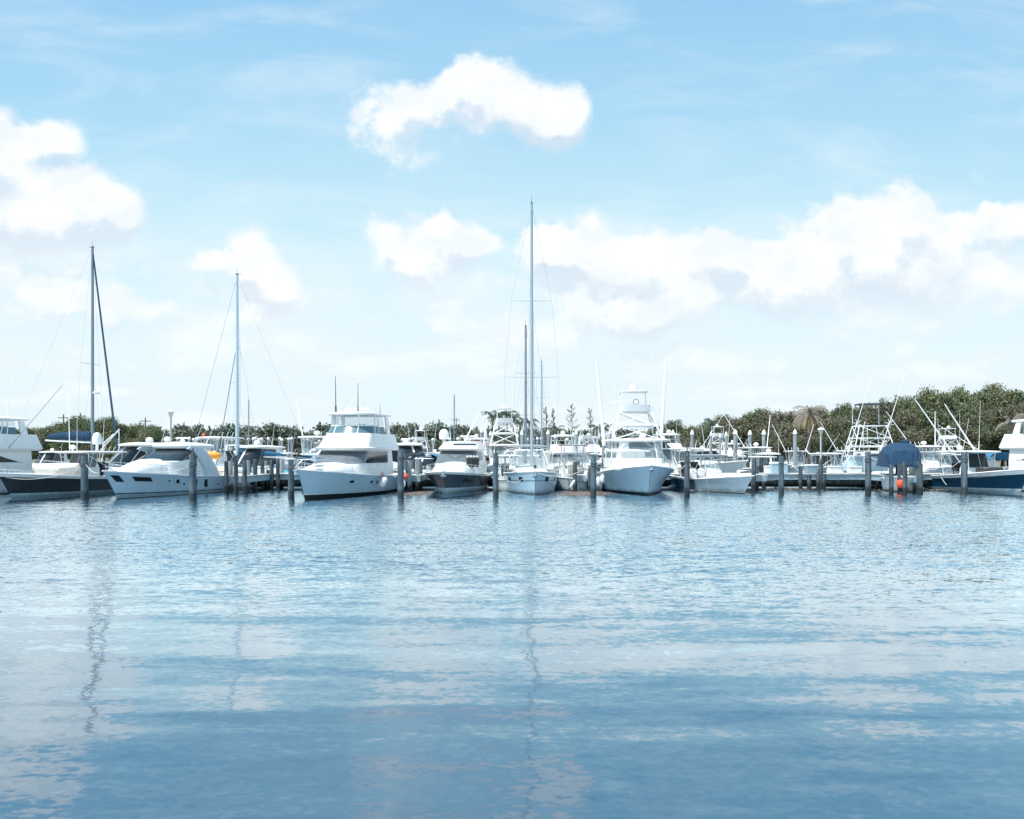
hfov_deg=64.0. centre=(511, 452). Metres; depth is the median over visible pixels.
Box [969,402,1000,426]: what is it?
shore tree
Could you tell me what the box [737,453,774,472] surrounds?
console boat
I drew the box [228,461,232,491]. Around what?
dock pile
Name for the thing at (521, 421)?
palm tree
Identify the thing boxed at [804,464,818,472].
dock box
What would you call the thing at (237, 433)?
sailboat
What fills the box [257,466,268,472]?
dock box
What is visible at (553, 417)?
casuarina tree
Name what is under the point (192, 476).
mooring pile
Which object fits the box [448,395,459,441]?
sailboat
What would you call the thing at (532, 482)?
sailboat
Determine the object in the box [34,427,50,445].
shore tree
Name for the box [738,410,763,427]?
green tree
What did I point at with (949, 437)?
sportfishing boat
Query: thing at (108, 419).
green tree
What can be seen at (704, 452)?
side window
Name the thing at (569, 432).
tree
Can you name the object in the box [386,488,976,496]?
floating seaweed
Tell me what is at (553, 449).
flybridge cruiser
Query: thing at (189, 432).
tree
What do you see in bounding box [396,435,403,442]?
tree
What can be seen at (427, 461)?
cabin cruiser
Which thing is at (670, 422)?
palm tree
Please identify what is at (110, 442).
green tree
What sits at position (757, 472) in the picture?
dock pile
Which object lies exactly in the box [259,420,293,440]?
tree
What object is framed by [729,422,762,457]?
shore tree
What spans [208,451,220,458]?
inflatable raft
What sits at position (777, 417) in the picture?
shore tree
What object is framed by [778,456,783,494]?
mooring pile
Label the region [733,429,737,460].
capped pile
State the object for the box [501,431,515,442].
tree
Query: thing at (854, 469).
dock box
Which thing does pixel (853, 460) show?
tower boat
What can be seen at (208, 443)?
tree
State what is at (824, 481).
dock pile
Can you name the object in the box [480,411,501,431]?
palm tree
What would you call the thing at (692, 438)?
capped pile
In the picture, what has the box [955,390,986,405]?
shore tree
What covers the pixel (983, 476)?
blue center console
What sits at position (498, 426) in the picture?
palm tree
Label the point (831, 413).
shore tree
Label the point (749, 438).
capped pile
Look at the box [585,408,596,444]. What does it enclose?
casuarina tree
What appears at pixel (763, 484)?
dock pile
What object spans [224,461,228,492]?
dock pile
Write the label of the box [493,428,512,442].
tree
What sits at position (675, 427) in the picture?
shore tree
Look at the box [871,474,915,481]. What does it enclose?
finger pier
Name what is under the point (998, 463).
ground
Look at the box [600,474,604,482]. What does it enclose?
fender
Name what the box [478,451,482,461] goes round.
side window
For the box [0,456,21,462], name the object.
side window
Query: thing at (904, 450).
covered boat
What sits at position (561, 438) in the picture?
tree
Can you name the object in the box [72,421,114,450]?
green tree
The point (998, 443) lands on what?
shore tree
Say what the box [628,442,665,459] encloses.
side window
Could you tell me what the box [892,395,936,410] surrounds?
shore tree
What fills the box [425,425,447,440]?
tree
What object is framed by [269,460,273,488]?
dock pile
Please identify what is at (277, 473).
dock pile
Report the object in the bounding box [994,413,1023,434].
dry palm
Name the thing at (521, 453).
capped pile
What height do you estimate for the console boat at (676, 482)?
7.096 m
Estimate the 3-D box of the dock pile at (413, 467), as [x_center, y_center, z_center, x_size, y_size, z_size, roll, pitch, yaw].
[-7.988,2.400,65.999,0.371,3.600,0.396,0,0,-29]
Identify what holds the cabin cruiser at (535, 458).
on the water
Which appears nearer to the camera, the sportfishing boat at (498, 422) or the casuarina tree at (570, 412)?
the sportfishing boat at (498, 422)
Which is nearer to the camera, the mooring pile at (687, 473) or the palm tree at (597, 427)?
the mooring pile at (687, 473)
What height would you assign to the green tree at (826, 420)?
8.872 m
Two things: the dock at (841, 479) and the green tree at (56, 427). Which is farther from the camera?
the green tree at (56, 427)
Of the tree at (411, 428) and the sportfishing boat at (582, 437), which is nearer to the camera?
the sportfishing boat at (582, 437)
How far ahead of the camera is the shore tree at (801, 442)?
113.52 m
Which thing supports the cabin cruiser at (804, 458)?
on the water
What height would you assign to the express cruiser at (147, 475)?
6.953 m
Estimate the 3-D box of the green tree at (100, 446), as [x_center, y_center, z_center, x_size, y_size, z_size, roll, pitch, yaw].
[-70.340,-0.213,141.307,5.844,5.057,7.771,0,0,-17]
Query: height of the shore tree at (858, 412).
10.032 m
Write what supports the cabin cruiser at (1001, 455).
on the water
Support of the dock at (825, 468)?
on the water
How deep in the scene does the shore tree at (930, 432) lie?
105.08 m
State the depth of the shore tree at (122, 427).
142.37 m
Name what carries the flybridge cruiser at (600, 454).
on the water
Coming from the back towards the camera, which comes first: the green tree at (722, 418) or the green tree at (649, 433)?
the green tree at (649, 433)
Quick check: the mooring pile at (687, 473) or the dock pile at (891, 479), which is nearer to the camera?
the mooring pile at (687, 473)
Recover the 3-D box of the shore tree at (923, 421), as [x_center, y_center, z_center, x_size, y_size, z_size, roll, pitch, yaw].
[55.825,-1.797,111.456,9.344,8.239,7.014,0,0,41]
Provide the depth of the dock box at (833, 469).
67.50 m
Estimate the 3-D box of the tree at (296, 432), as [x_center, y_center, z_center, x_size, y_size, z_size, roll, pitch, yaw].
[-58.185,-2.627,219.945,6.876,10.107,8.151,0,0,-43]
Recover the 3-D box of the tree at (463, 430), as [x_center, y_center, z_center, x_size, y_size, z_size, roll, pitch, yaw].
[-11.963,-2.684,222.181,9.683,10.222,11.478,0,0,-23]
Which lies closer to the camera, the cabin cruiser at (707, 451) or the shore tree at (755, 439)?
the cabin cruiser at (707, 451)
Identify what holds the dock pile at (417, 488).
in the water
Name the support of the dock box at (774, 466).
on the dock at (841, 479)
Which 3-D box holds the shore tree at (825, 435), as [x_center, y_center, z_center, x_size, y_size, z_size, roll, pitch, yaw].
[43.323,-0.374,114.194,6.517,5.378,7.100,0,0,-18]
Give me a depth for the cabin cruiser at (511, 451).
134.08 m
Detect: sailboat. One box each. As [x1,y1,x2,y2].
[16,241,119,472]
[194,273,312,472]
[216,349,256,464]
[243,402,254,444]
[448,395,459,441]
[503,196,557,494]
[509,325,543,467]
[529,361,551,469]
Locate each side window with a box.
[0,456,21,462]
[54,453,63,462]
[132,447,156,461]
[259,449,275,465]
[366,452,387,462]
[392,450,397,461]
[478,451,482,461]
[601,453,615,467]
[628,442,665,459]
[695,451,713,460]
[931,455,944,462]
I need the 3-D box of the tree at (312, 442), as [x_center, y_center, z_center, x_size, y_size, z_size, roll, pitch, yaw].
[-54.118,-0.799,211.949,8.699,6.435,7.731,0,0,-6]
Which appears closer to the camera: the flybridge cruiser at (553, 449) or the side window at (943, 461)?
the flybridge cruiser at (553, 449)
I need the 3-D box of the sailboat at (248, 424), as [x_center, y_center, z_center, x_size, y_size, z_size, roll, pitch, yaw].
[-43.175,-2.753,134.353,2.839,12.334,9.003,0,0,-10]
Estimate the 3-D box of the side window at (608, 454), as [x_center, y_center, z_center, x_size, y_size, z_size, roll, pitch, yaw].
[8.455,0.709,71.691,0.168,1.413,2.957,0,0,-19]
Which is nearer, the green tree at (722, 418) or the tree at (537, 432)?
the green tree at (722, 418)
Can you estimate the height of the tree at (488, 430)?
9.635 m
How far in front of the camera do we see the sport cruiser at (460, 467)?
61.67 m
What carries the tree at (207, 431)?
on the ground
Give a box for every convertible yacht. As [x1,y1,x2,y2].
[0,371,62,493]
[999,419,1023,490]
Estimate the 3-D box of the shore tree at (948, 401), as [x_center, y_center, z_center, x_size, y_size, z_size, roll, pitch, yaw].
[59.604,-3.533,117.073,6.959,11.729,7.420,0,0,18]
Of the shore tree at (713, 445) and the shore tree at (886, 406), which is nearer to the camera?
the shore tree at (886, 406)
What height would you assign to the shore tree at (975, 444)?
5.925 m
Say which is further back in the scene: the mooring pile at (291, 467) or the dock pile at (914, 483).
the dock pile at (914, 483)
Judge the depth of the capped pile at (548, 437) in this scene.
95.85 m
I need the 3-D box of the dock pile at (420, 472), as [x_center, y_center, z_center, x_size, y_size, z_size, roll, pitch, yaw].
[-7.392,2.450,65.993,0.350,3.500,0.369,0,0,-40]
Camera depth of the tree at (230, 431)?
217.97 m
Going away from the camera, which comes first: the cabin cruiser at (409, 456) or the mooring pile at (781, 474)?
the mooring pile at (781, 474)
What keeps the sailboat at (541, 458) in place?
on the water
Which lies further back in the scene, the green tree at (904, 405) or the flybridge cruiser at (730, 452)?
the green tree at (904, 405)
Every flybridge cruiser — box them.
[466,434,491,465]
[548,431,576,470]
[578,421,601,464]
[597,442,618,459]
[654,430,684,458]
[717,440,745,460]
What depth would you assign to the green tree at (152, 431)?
139.58 m
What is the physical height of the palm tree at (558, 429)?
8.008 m
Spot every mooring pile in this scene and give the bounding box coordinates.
[80,456,88,498]
[189,448,196,499]
[288,459,294,498]
[397,449,404,497]
[493,448,498,496]
[590,455,596,495]
[684,447,689,495]
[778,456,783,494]
[865,452,871,493]
[961,452,967,493]
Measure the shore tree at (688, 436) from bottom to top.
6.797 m
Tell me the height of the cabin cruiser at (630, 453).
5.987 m
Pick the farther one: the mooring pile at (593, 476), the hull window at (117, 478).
the mooring pile at (593, 476)
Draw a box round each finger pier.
[229,474,269,482]
[404,474,425,481]
[572,474,587,481]
[749,474,767,480]
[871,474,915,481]
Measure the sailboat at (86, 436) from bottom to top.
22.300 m
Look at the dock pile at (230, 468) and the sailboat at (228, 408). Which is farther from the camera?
the sailboat at (228, 408)
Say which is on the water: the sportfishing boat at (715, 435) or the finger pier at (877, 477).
the sportfishing boat at (715, 435)
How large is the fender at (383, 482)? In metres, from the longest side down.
0.810 x 0.440 x 0.418 m
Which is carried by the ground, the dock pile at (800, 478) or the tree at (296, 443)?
the tree at (296, 443)
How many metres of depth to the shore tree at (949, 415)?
111.02 m
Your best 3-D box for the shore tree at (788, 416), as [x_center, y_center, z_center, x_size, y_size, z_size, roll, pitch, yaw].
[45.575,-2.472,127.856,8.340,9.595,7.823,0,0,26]
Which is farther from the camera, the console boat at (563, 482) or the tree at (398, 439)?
the tree at (398, 439)
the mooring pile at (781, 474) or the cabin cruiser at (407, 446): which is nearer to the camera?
the mooring pile at (781, 474)
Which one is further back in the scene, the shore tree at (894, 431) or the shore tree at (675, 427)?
the shore tree at (675, 427)
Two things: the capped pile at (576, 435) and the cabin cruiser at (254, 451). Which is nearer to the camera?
the cabin cruiser at (254, 451)
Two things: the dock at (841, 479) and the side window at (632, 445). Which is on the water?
the dock at (841, 479)
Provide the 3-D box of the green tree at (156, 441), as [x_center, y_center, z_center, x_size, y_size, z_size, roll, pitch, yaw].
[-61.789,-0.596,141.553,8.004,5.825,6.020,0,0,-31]
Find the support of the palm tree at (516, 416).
on the ground
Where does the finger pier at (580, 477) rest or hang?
attached to the dock at (841, 479)
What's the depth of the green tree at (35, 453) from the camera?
138.62 m
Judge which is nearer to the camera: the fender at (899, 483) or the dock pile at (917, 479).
the fender at (899, 483)
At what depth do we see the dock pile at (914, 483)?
61.36 m
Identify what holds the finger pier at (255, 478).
attached to the dock at (841, 479)
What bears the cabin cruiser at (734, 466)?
on the water
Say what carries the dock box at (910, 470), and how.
on the finger pier at (877, 477)
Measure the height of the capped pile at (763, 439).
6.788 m
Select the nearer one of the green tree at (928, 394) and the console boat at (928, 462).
the console boat at (928, 462)
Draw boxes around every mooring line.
[6,467,79,478]
[690,466,754,477]
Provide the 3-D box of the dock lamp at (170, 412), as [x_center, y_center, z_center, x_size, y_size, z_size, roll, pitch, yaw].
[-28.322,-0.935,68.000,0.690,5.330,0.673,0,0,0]
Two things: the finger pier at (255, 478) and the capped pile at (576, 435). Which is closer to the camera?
the finger pier at (255, 478)
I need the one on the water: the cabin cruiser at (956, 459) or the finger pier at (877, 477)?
the cabin cruiser at (956, 459)
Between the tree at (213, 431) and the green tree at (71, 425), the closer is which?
the green tree at (71, 425)
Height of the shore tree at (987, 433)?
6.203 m
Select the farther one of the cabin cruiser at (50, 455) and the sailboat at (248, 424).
the sailboat at (248, 424)
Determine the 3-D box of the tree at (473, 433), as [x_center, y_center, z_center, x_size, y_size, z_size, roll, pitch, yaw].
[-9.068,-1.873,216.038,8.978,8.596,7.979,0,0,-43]
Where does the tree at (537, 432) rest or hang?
on the ground
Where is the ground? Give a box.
[32,456,1006,466]
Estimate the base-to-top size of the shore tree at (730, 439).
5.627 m
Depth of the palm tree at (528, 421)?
159.93 m
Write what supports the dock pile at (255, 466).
in the water
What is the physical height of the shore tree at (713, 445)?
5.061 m
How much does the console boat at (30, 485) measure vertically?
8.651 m
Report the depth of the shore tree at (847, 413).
124.53 m
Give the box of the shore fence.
[741,453,860,466]
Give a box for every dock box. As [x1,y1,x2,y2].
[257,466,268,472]
[763,466,769,472]
[769,462,787,472]
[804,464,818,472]
[827,466,841,472]
[846,466,861,472]
[909,467,912,474]
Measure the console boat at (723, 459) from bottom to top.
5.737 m
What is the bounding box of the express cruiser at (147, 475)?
[102,407,251,498]
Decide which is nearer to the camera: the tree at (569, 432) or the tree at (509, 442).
the tree at (509, 442)
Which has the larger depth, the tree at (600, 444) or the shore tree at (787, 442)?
the tree at (600, 444)
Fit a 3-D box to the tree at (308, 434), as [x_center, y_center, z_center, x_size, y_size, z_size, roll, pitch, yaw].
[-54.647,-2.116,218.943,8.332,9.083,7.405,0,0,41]
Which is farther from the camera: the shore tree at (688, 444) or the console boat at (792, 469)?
the shore tree at (688, 444)
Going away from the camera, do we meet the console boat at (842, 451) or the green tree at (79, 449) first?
the console boat at (842, 451)
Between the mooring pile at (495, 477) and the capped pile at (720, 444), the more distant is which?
the capped pile at (720, 444)
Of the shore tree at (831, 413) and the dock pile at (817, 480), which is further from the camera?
the shore tree at (831, 413)
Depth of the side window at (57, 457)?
116.13 m
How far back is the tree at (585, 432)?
216.76 m
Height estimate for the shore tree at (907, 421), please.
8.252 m
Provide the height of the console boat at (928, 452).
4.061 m
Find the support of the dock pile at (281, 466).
in the water
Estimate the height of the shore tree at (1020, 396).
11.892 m
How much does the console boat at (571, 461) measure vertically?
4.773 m
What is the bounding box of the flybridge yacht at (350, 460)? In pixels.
[294,376,398,499]
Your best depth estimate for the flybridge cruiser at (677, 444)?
93.71 m
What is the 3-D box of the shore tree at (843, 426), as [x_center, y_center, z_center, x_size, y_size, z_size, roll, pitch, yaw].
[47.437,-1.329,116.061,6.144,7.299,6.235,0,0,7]
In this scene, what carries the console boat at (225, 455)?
on the water
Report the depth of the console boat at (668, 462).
77.63 m
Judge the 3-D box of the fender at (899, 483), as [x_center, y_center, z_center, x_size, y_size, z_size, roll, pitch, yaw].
[28.535,2.288,60.200,0.520,0.680,0.495,0,0,0]
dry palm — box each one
[792,405,828,463]
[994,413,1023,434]
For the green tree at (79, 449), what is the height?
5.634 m
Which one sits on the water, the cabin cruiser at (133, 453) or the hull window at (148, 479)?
the cabin cruiser at (133, 453)
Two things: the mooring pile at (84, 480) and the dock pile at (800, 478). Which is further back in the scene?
the dock pile at (800, 478)
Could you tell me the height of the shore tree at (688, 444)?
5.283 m
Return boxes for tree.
[16,426,39,434]
[31,441,67,456]
[32,441,51,458]
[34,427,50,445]
[35,420,67,450]
[46,439,76,458]
[57,417,97,450]
[64,415,90,446]
[65,440,94,457]
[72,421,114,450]
[86,443,113,461]
[95,415,119,424]
[95,417,130,439]
[99,434,122,457]
[109,423,127,456]
[120,437,136,448]
[124,422,144,438]
[126,424,162,441]
[134,437,169,442]
[159,431,181,441]
[165,422,191,439]
[181,424,206,441]
[199,422,212,435]
[199,439,215,450]
[205,435,233,450]
[207,423,233,440]
[219,423,257,440]
[233,433,260,446]
[246,426,271,440]
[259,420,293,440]
[263,436,283,446]
[283,435,300,456]
[290,424,304,458]
[293,438,317,455]
[298,429,324,442]
[308,422,330,434]
[384,422,414,439]
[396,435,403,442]
[397,436,429,451]
[401,422,425,436]
[414,422,430,444]
[424,419,458,443]
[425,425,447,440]
[427,436,456,451]
[438,424,468,438]
[458,424,484,435]
[460,429,483,440]
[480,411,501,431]
[486,426,497,440]
[488,410,508,454]
[488,439,506,456]
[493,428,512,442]
[498,410,518,452]
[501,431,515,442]
[502,437,523,449]
[505,414,522,449]
[511,419,527,444]
[519,418,538,448]
[523,434,545,452]
[533,427,554,435]
[538,407,552,443]
[550,409,555,444]
[550,425,566,441]
[550,430,564,443]
[564,404,582,439]
[564,428,574,437]
[574,430,595,439]
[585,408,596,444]
[591,423,606,444]
[594,438,614,447]
[598,424,613,435]
[615,429,637,438]
[644,428,658,437]
[663,421,698,438]
[664,419,681,425]
[676,429,704,449]
[682,438,706,449]
[690,420,714,432]
[696,427,730,444]
[701,413,731,431]
[703,418,722,448]
[704,437,718,448]
[712,416,744,433]
[717,435,747,457]
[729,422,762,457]
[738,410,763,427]
[742,433,769,457]
[744,406,770,433]
[749,408,801,440]
[754,420,793,444]
[766,422,812,449]
[768,437,803,459]
[782,433,819,460]
[783,408,829,423]
[790,419,832,461]
[800,411,834,461]
[804,415,848,463]
[805,430,839,461]
[813,433,865,461]
[820,409,838,420]
[824,418,859,444]
[832,403,857,420]
[833,403,868,418]
[839,427,883,452]
[850,402,878,422]
[856,428,905,449]
[857,411,903,432]
[861,397,896,421]
[870,428,927,457]
[876,410,920,430]
[890,395,918,417]
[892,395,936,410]
[904,409,953,433]
[907,426,960,454]
[908,388,957,413]
[911,406,958,419]
[913,385,953,410]
[918,426,986,455]
[933,410,977,426]
[934,384,986,410]
[946,420,996,450]
[952,402,988,429]
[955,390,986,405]
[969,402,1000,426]
[969,424,1022,461]
[972,382,1016,408]
[974,384,1010,409]
[981,405,1001,466]
[990,426,1021,466]
[991,402,1023,426]
[1006,388,1023,405]
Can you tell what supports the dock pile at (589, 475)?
in the water
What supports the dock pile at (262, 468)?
in the water
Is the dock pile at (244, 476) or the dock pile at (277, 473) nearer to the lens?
the dock pile at (244, 476)
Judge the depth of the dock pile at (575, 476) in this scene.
62.52 m
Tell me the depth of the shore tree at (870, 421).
111.16 m
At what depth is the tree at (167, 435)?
221.11 m
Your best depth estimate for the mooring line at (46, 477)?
53.11 m
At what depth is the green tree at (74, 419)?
140.17 m
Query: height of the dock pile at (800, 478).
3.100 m
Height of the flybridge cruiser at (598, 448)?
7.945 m
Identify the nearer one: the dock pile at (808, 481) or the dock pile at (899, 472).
the dock pile at (899, 472)
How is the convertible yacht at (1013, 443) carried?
on the water
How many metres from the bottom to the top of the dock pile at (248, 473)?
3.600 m
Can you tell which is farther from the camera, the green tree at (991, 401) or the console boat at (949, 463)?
the green tree at (991, 401)
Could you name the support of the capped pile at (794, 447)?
in the water
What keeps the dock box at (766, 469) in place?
on the dock at (841, 479)
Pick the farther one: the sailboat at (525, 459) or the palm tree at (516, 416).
the palm tree at (516, 416)
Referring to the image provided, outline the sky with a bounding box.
[0,0,1023,438]
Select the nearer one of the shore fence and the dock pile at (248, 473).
the dock pile at (248, 473)
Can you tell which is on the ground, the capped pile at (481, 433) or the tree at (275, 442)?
the tree at (275, 442)
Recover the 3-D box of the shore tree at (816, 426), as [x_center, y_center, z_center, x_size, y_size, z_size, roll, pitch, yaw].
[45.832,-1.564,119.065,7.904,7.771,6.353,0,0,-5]
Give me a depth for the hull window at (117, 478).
52.36 m
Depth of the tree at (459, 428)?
222.27 m
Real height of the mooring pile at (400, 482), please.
4.400 m
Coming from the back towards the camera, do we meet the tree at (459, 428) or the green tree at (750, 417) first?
the tree at (459, 428)
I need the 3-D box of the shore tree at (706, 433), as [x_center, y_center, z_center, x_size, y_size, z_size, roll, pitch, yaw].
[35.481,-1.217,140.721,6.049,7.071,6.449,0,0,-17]
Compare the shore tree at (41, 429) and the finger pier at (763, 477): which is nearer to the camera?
the finger pier at (763, 477)
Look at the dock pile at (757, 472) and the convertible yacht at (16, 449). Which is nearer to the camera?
the convertible yacht at (16, 449)
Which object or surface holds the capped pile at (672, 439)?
in the water
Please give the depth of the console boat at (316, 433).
91.44 m
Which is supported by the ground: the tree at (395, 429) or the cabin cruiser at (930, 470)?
the tree at (395, 429)
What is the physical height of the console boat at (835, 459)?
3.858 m
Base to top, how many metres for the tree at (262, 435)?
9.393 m
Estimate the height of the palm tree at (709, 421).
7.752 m
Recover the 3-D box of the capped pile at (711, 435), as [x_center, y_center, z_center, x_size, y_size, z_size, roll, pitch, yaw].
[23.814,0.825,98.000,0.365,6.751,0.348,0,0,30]
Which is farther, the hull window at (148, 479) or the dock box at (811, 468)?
the dock box at (811, 468)
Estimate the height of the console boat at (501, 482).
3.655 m
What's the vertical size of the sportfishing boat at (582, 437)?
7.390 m
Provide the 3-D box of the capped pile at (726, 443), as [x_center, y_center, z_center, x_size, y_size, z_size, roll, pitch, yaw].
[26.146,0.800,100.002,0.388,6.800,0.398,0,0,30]
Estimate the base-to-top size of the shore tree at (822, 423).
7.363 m
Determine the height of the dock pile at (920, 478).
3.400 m
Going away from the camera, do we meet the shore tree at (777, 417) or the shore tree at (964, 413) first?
the shore tree at (964, 413)
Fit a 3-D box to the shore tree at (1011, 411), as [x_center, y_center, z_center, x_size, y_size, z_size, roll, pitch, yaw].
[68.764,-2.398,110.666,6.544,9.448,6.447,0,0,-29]
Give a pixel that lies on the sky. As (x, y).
(784, 205)
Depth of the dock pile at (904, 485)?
58.66 m
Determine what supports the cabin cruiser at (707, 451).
on the water
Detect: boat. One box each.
[0,393,126,498]
[196,432,242,464]
[265,432,294,458]
[282,396,355,468]
[407,422,436,454]
[482,397,523,472]
[490,451,522,490]
[550,448,601,490]
[554,440,587,473]
[569,419,600,467]
[595,359,674,495]
[649,447,681,467]
[660,408,725,490]
[677,450,698,459]
[690,454,753,493]
[701,423,729,448]
[713,434,746,461]
[724,415,791,471]
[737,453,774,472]
[772,425,813,472]
[805,449,894,472]
[812,435,838,466]
[820,422,864,472]
[839,372,908,487]
[876,439,920,491]
[887,413,952,472]
[919,449,1004,469]
[920,448,934,458]
[932,420,968,462]
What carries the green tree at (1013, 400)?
on the ground
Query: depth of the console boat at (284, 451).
121.46 m
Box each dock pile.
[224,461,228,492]
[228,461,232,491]
[234,461,237,492]
[242,461,247,492]
[246,460,250,491]
[252,459,257,490]
[260,461,264,488]
[266,470,269,488]
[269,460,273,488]
[276,459,279,488]
[280,460,283,487]
[404,462,406,490]
[407,460,411,491]
[411,460,414,489]
[415,459,419,491]
[419,461,421,489]
[573,462,576,491]
[588,466,590,491]
[751,458,755,491]
[756,466,758,488]
[762,481,765,488]
[798,466,802,488]
[807,474,810,488]
[816,472,819,488]
[819,459,822,488]
[823,474,825,488]
[874,480,878,488]
[889,464,893,494]
[897,464,902,492]
[902,462,907,493]
[912,467,915,492]
[916,461,919,492]
[918,464,922,493]
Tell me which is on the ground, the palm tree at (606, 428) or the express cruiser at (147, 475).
the palm tree at (606, 428)
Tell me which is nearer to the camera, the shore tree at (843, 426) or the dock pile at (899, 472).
the dock pile at (899, 472)
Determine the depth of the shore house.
206.00 m
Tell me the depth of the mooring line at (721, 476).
57.59 m
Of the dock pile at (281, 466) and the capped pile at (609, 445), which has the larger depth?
the capped pile at (609, 445)
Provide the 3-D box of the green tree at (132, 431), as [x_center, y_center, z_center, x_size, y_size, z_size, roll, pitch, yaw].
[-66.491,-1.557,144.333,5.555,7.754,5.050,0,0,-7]
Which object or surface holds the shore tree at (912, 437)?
on the ground
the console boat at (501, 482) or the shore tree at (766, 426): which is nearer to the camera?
the console boat at (501, 482)
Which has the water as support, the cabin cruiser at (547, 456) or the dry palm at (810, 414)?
the cabin cruiser at (547, 456)
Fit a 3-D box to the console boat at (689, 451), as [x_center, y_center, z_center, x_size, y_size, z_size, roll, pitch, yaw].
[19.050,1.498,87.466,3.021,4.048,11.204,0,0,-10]
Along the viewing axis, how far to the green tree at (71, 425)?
139.22 m
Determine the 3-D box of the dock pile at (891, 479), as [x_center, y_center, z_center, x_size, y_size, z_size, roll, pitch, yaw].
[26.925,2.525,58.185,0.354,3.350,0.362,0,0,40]
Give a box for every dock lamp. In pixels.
[166,409,174,441]
[817,427,824,458]
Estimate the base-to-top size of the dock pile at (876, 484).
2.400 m
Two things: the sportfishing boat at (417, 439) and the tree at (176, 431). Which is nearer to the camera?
the sportfishing boat at (417, 439)
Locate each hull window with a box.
[110,475,123,481]
[133,477,152,481]
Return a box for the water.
[0,487,1023,818]
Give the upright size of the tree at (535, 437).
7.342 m
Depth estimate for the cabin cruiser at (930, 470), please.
81.17 m
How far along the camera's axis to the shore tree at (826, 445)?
110.82 m
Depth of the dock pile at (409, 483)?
61.82 m
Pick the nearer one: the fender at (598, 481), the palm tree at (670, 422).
the fender at (598, 481)
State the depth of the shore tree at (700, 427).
149.41 m
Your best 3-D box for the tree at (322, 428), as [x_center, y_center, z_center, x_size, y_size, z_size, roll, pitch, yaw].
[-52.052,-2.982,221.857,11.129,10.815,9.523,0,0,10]
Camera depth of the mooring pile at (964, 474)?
59.85 m
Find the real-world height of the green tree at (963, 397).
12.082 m
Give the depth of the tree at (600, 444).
210.04 m
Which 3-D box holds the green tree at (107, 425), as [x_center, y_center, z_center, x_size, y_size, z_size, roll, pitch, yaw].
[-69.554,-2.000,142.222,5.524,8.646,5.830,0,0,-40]
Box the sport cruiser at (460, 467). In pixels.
[424,396,489,494]
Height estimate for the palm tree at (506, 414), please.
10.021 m
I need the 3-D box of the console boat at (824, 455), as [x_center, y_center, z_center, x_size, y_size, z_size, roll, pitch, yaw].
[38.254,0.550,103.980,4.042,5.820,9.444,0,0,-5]
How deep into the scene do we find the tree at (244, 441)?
208.19 m
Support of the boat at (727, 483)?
on the water
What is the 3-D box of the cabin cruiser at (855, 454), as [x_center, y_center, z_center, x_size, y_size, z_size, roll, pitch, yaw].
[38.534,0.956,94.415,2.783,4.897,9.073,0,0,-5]
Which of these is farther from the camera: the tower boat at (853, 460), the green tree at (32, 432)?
the green tree at (32, 432)
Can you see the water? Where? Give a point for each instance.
(750, 653)
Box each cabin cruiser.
[32,416,168,470]
[34,442,67,463]
[215,424,285,474]
[284,455,317,469]
[392,420,425,469]
[393,452,438,472]
[412,454,437,472]
[503,437,535,457]
[527,452,540,465]
[543,438,549,466]
[584,433,649,470]
[618,422,748,472]
[684,439,728,461]
[755,443,780,465]
[791,455,815,464]
[828,452,860,464]
[856,434,937,471]
[926,442,960,462]
[939,452,1008,466]
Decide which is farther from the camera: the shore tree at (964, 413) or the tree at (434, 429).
the tree at (434, 429)
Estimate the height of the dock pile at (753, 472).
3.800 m
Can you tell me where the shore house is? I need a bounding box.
[475,441,506,457]
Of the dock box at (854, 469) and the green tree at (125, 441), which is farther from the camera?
the green tree at (125, 441)
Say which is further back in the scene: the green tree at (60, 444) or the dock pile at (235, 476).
the green tree at (60, 444)
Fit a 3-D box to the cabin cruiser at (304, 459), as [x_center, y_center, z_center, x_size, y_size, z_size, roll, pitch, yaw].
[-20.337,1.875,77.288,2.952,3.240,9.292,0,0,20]
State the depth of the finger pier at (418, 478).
62.50 m
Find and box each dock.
[238,473,952,486]
[818,467,1008,472]
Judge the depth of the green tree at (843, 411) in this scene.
124.02 m
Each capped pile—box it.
[287,438,289,456]
[290,437,292,458]
[480,428,482,442]
[489,431,491,457]
[520,430,523,462]
[546,430,549,450]
[575,430,577,456]
[602,446,604,459]
[608,430,611,449]
[671,430,674,442]
[690,430,693,459]
[710,432,712,460]
[719,434,720,458]
[725,432,727,461]
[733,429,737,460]
[748,430,751,467]
[762,430,765,451]
[793,430,796,466]
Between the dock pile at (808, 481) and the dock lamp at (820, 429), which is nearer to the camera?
the dock pile at (808, 481)
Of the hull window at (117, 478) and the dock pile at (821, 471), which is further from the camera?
the dock pile at (821, 471)
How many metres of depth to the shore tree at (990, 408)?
114.40 m
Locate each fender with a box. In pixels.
[379,477,387,487]
[596,476,600,485]
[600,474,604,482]
[896,479,902,487]
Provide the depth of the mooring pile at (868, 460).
58.72 m
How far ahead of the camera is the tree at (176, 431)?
223.70 m
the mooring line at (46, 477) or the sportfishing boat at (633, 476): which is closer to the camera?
the mooring line at (46, 477)
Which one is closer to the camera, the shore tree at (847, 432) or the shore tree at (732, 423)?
the shore tree at (847, 432)
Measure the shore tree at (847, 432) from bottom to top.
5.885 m
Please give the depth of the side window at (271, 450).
73.68 m
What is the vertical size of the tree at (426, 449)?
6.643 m
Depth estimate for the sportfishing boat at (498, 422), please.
87.50 m
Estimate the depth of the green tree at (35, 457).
139.00 m
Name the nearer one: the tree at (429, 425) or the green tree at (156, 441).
the green tree at (156, 441)
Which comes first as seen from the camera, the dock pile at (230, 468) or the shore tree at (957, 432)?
the dock pile at (230, 468)
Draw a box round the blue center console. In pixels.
[907,399,1023,493]
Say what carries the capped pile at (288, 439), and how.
in the water

